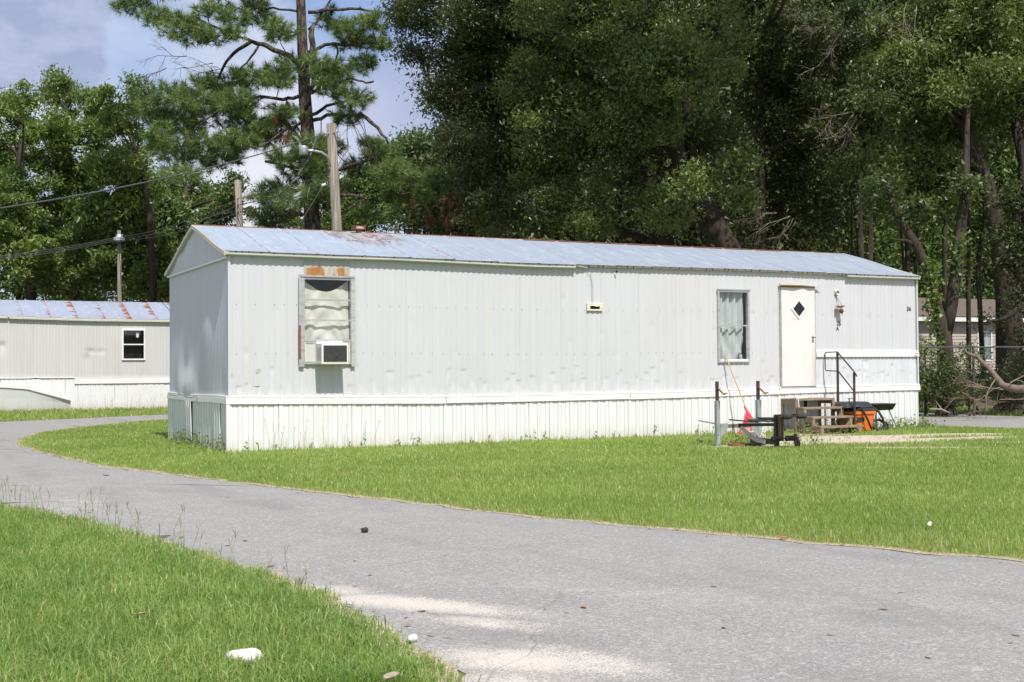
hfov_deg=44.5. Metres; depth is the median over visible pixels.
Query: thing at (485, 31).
oak tree
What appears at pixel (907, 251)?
woodland tree
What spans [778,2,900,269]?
woodland tree
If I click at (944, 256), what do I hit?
woodland tree
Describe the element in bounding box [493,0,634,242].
woodland tree
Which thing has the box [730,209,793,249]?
dead branch
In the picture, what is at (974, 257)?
woodland tree
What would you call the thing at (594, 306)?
exhaust vent
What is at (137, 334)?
window
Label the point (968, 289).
slim tree
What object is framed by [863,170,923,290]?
woodland tree
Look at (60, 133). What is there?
broadleaf tree
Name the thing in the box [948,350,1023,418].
fallen tree
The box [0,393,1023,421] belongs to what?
roadside grass
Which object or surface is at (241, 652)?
stone
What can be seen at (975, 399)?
brush pile
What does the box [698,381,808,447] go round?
weight bench
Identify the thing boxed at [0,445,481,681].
verge grass
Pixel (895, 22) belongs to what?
dead branch
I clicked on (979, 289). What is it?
woodland tree
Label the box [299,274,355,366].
window
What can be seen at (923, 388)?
shrub
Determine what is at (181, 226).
overhead wire
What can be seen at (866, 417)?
vacuum wand
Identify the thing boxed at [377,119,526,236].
broadleaf tree
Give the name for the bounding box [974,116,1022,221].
woodland tree
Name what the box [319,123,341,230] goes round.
utility pole
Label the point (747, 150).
woodland tree
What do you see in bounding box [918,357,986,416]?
shrub
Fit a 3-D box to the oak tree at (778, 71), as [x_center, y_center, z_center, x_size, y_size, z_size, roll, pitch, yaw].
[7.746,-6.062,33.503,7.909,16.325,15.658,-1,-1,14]
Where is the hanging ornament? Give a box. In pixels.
[835,298,844,314]
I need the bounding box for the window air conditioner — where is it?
[305,341,349,363]
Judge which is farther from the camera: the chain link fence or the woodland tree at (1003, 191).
the woodland tree at (1003, 191)
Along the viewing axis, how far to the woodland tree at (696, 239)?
45.47 m
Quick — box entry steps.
[781,351,863,434]
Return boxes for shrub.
[918,336,956,413]
[918,355,961,415]
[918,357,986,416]
[936,327,997,415]
[956,364,1021,414]
[979,361,1023,412]
[995,320,1023,401]
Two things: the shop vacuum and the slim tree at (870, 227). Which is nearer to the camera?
the shop vacuum
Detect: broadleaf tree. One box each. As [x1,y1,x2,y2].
[0,77,68,299]
[14,63,157,300]
[65,82,178,301]
[107,68,260,256]
[278,132,417,232]
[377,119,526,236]
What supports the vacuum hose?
on the ground at (870, 439)
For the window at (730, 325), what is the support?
in the mobile home at (449, 338)
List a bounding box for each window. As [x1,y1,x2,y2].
[122,329,144,359]
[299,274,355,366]
[717,289,750,362]
[977,331,992,360]
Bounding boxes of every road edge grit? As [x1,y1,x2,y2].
[4,414,1023,681]
[15,420,1023,561]
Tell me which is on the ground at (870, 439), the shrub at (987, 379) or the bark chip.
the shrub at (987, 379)
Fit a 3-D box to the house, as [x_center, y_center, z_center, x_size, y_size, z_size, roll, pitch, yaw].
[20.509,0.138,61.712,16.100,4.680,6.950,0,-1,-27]
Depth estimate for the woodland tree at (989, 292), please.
72.99 m
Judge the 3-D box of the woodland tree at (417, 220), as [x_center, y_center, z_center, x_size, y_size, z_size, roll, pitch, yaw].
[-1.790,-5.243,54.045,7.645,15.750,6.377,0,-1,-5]
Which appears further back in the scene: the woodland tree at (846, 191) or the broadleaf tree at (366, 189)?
the broadleaf tree at (366, 189)
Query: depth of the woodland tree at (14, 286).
71.07 m
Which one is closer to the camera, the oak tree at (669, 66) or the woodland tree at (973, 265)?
the oak tree at (669, 66)
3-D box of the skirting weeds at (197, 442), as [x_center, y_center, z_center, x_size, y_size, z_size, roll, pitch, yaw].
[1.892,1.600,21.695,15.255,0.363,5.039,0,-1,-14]
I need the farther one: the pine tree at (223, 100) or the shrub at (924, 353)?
the pine tree at (223, 100)
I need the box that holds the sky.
[0,0,1023,302]
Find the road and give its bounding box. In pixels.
[0,413,1023,681]
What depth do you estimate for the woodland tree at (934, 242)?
69.68 m
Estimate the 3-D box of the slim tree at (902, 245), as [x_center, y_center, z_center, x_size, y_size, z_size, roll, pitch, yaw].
[11.607,-3.086,37.884,2.447,10.508,2.598,0,-1,-27]
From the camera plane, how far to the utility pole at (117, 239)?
51.93 m
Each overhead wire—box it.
[0,133,324,208]
[0,179,328,257]
[0,186,327,259]
[2,173,328,255]
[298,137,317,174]
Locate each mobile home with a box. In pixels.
[0,299,169,410]
[164,224,920,452]
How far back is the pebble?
9.42 m
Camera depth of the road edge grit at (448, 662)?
6.08 m
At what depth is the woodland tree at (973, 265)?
72.55 m
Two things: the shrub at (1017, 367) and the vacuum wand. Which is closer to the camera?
the vacuum wand
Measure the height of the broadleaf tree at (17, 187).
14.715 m
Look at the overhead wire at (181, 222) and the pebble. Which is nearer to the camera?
the pebble
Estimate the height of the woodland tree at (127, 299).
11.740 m
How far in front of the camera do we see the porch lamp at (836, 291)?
24.93 m
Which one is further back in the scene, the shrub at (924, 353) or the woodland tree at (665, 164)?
the woodland tree at (665, 164)
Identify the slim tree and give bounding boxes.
[821,72,896,258]
[830,71,878,255]
[836,75,913,260]
[863,78,931,271]
[897,83,951,274]
[957,91,1008,405]
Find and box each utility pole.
[113,230,124,301]
[234,180,242,225]
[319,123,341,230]
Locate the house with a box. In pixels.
[918,298,1023,390]
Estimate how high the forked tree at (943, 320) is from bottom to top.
8.670 m
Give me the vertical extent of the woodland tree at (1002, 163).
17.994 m
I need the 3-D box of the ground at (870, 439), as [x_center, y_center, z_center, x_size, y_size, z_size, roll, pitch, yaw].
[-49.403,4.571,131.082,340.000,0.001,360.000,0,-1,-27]
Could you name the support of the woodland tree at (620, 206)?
on the ground at (870, 439)
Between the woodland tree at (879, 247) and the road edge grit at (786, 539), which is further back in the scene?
the woodland tree at (879, 247)
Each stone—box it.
[224,648,264,665]
[406,634,417,641]
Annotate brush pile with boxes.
[938,385,1023,415]
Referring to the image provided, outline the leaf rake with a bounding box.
[725,355,753,435]
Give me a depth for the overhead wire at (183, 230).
39.90 m
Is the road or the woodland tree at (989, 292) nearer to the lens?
the road
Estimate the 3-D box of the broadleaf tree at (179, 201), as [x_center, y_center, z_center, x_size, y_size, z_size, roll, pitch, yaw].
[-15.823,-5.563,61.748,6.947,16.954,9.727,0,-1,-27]
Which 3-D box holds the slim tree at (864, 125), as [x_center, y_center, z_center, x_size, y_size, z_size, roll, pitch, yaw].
[10.169,-2.915,36.887,2.566,10.145,2.572,-1,-1,22]
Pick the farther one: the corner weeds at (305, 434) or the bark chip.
the corner weeds at (305, 434)
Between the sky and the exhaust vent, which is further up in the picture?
the sky
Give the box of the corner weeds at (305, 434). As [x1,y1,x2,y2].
[264,419,379,448]
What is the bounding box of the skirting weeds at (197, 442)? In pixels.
[169,414,944,452]
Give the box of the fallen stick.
[930,402,949,412]
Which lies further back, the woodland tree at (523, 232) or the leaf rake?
the woodland tree at (523, 232)
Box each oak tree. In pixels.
[359,0,674,245]
[472,0,789,248]
[683,0,882,252]
[797,0,1023,411]
[959,139,1023,415]
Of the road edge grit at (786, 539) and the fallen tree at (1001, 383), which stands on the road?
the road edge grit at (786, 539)
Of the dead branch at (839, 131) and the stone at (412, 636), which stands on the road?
the stone at (412, 636)
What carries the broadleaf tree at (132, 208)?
on the ground at (870, 439)
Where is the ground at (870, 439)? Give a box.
[0,399,1023,681]
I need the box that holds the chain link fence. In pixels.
[919,346,1023,415]
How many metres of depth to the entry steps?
23.95 m
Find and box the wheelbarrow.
[871,403,897,427]
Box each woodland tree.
[0,222,62,300]
[34,186,115,301]
[90,208,177,302]
[383,34,502,237]
[417,0,598,240]
[487,10,613,239]
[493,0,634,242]
[574,0,721,245]
[577,0,703,243]
[624,0,737,246]
[670,0,804,250]
[694,24,838,250]
[750,0,883,256]
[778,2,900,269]
[778,170,880,255]
[780,0,912,257]
[828,0,979,272]
[835,0,922,289]
[857,0,1015,308]
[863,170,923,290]
[887,196,982,297]
[910,3,991,298]
[928,23,1016,398]
[953,137,1022,299]
[963,215,993,297]
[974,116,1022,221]
[977,3,1023,209]
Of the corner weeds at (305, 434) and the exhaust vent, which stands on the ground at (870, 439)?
the corner weeds at (305, 434)
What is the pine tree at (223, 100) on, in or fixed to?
on the ground at (870, 439)
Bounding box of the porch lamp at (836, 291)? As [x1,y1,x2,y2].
[834,289,838,297]
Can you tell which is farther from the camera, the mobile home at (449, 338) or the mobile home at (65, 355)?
the mobile home at (65, 355)
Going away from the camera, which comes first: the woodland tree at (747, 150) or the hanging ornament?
the hanging ornament
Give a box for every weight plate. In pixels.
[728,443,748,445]
[793,433,799,446]
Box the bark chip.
[383,672,399,679]
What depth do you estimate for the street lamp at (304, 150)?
33.40 m
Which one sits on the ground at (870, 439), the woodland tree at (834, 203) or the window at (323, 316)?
the woodland tree at (834, 203)
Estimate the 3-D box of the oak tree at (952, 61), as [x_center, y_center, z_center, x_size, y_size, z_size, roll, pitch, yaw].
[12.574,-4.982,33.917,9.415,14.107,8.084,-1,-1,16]
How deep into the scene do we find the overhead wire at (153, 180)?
25.34 m
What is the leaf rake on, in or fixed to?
on the ground at (870, 439)
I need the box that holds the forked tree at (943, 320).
[849,83,1008,414]
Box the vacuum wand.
[851,405,871,428]
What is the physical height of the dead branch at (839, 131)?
1.466 m
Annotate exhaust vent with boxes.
[586,303,602,310]
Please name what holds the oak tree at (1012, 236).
on the ground at (870, 439)
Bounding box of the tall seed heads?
[0,475,385,652]
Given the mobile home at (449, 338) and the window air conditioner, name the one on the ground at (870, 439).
the mobile home at (449, 338)
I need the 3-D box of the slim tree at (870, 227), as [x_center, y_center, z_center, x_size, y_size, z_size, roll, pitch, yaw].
[10.800,-2.898,37.280,2.302,10.118,2.441,-1,-1,4]
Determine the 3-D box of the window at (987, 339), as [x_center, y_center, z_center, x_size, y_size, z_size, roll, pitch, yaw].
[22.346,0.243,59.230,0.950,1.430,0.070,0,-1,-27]
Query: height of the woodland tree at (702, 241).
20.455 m
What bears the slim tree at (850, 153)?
on the ground at (870, 439)
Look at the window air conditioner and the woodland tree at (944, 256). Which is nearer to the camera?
the window air conditioner
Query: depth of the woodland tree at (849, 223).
64.52 m
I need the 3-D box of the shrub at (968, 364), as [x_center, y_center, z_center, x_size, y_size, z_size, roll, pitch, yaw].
[11.021,0.809,30.292,1.340,2.293,1.329,0,-1,-27]
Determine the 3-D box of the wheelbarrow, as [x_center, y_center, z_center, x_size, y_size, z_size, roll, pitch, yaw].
[7.237,1.504,24.826,0.753,0.531,0.458,0,-1,-27]
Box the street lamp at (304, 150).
[299,145,330,166]
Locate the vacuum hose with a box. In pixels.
[872,407,888,429]
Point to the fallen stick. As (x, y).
(940, 408)
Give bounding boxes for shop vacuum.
[844,408,875,430]
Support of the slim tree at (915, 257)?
on the ground at (870, 439)
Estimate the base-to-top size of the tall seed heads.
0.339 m
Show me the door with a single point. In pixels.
(798, 336)
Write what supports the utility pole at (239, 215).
on the ground at (870, 439)
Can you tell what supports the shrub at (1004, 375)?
on the ground at (870, 439)
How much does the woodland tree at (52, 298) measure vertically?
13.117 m
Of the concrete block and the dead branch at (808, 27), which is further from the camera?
the dead branch at (808, 27)
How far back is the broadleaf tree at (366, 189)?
62.27 m
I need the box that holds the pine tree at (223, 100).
[106,0,462,233]
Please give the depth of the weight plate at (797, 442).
19.53 m
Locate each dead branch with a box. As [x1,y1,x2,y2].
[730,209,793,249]
[783,1,842,81]
[803,102,860,149]
[862,0,928,54]
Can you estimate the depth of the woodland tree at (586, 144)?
53.57 m
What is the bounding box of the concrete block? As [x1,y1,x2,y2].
[748,431,765,437]
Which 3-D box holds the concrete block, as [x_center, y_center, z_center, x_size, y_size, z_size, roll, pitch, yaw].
[4.181,1.627,21.387,0.240,0.170,0.180,0,-1,-27]
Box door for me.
[781,287,815,386]
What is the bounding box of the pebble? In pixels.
[361,527,367,532]

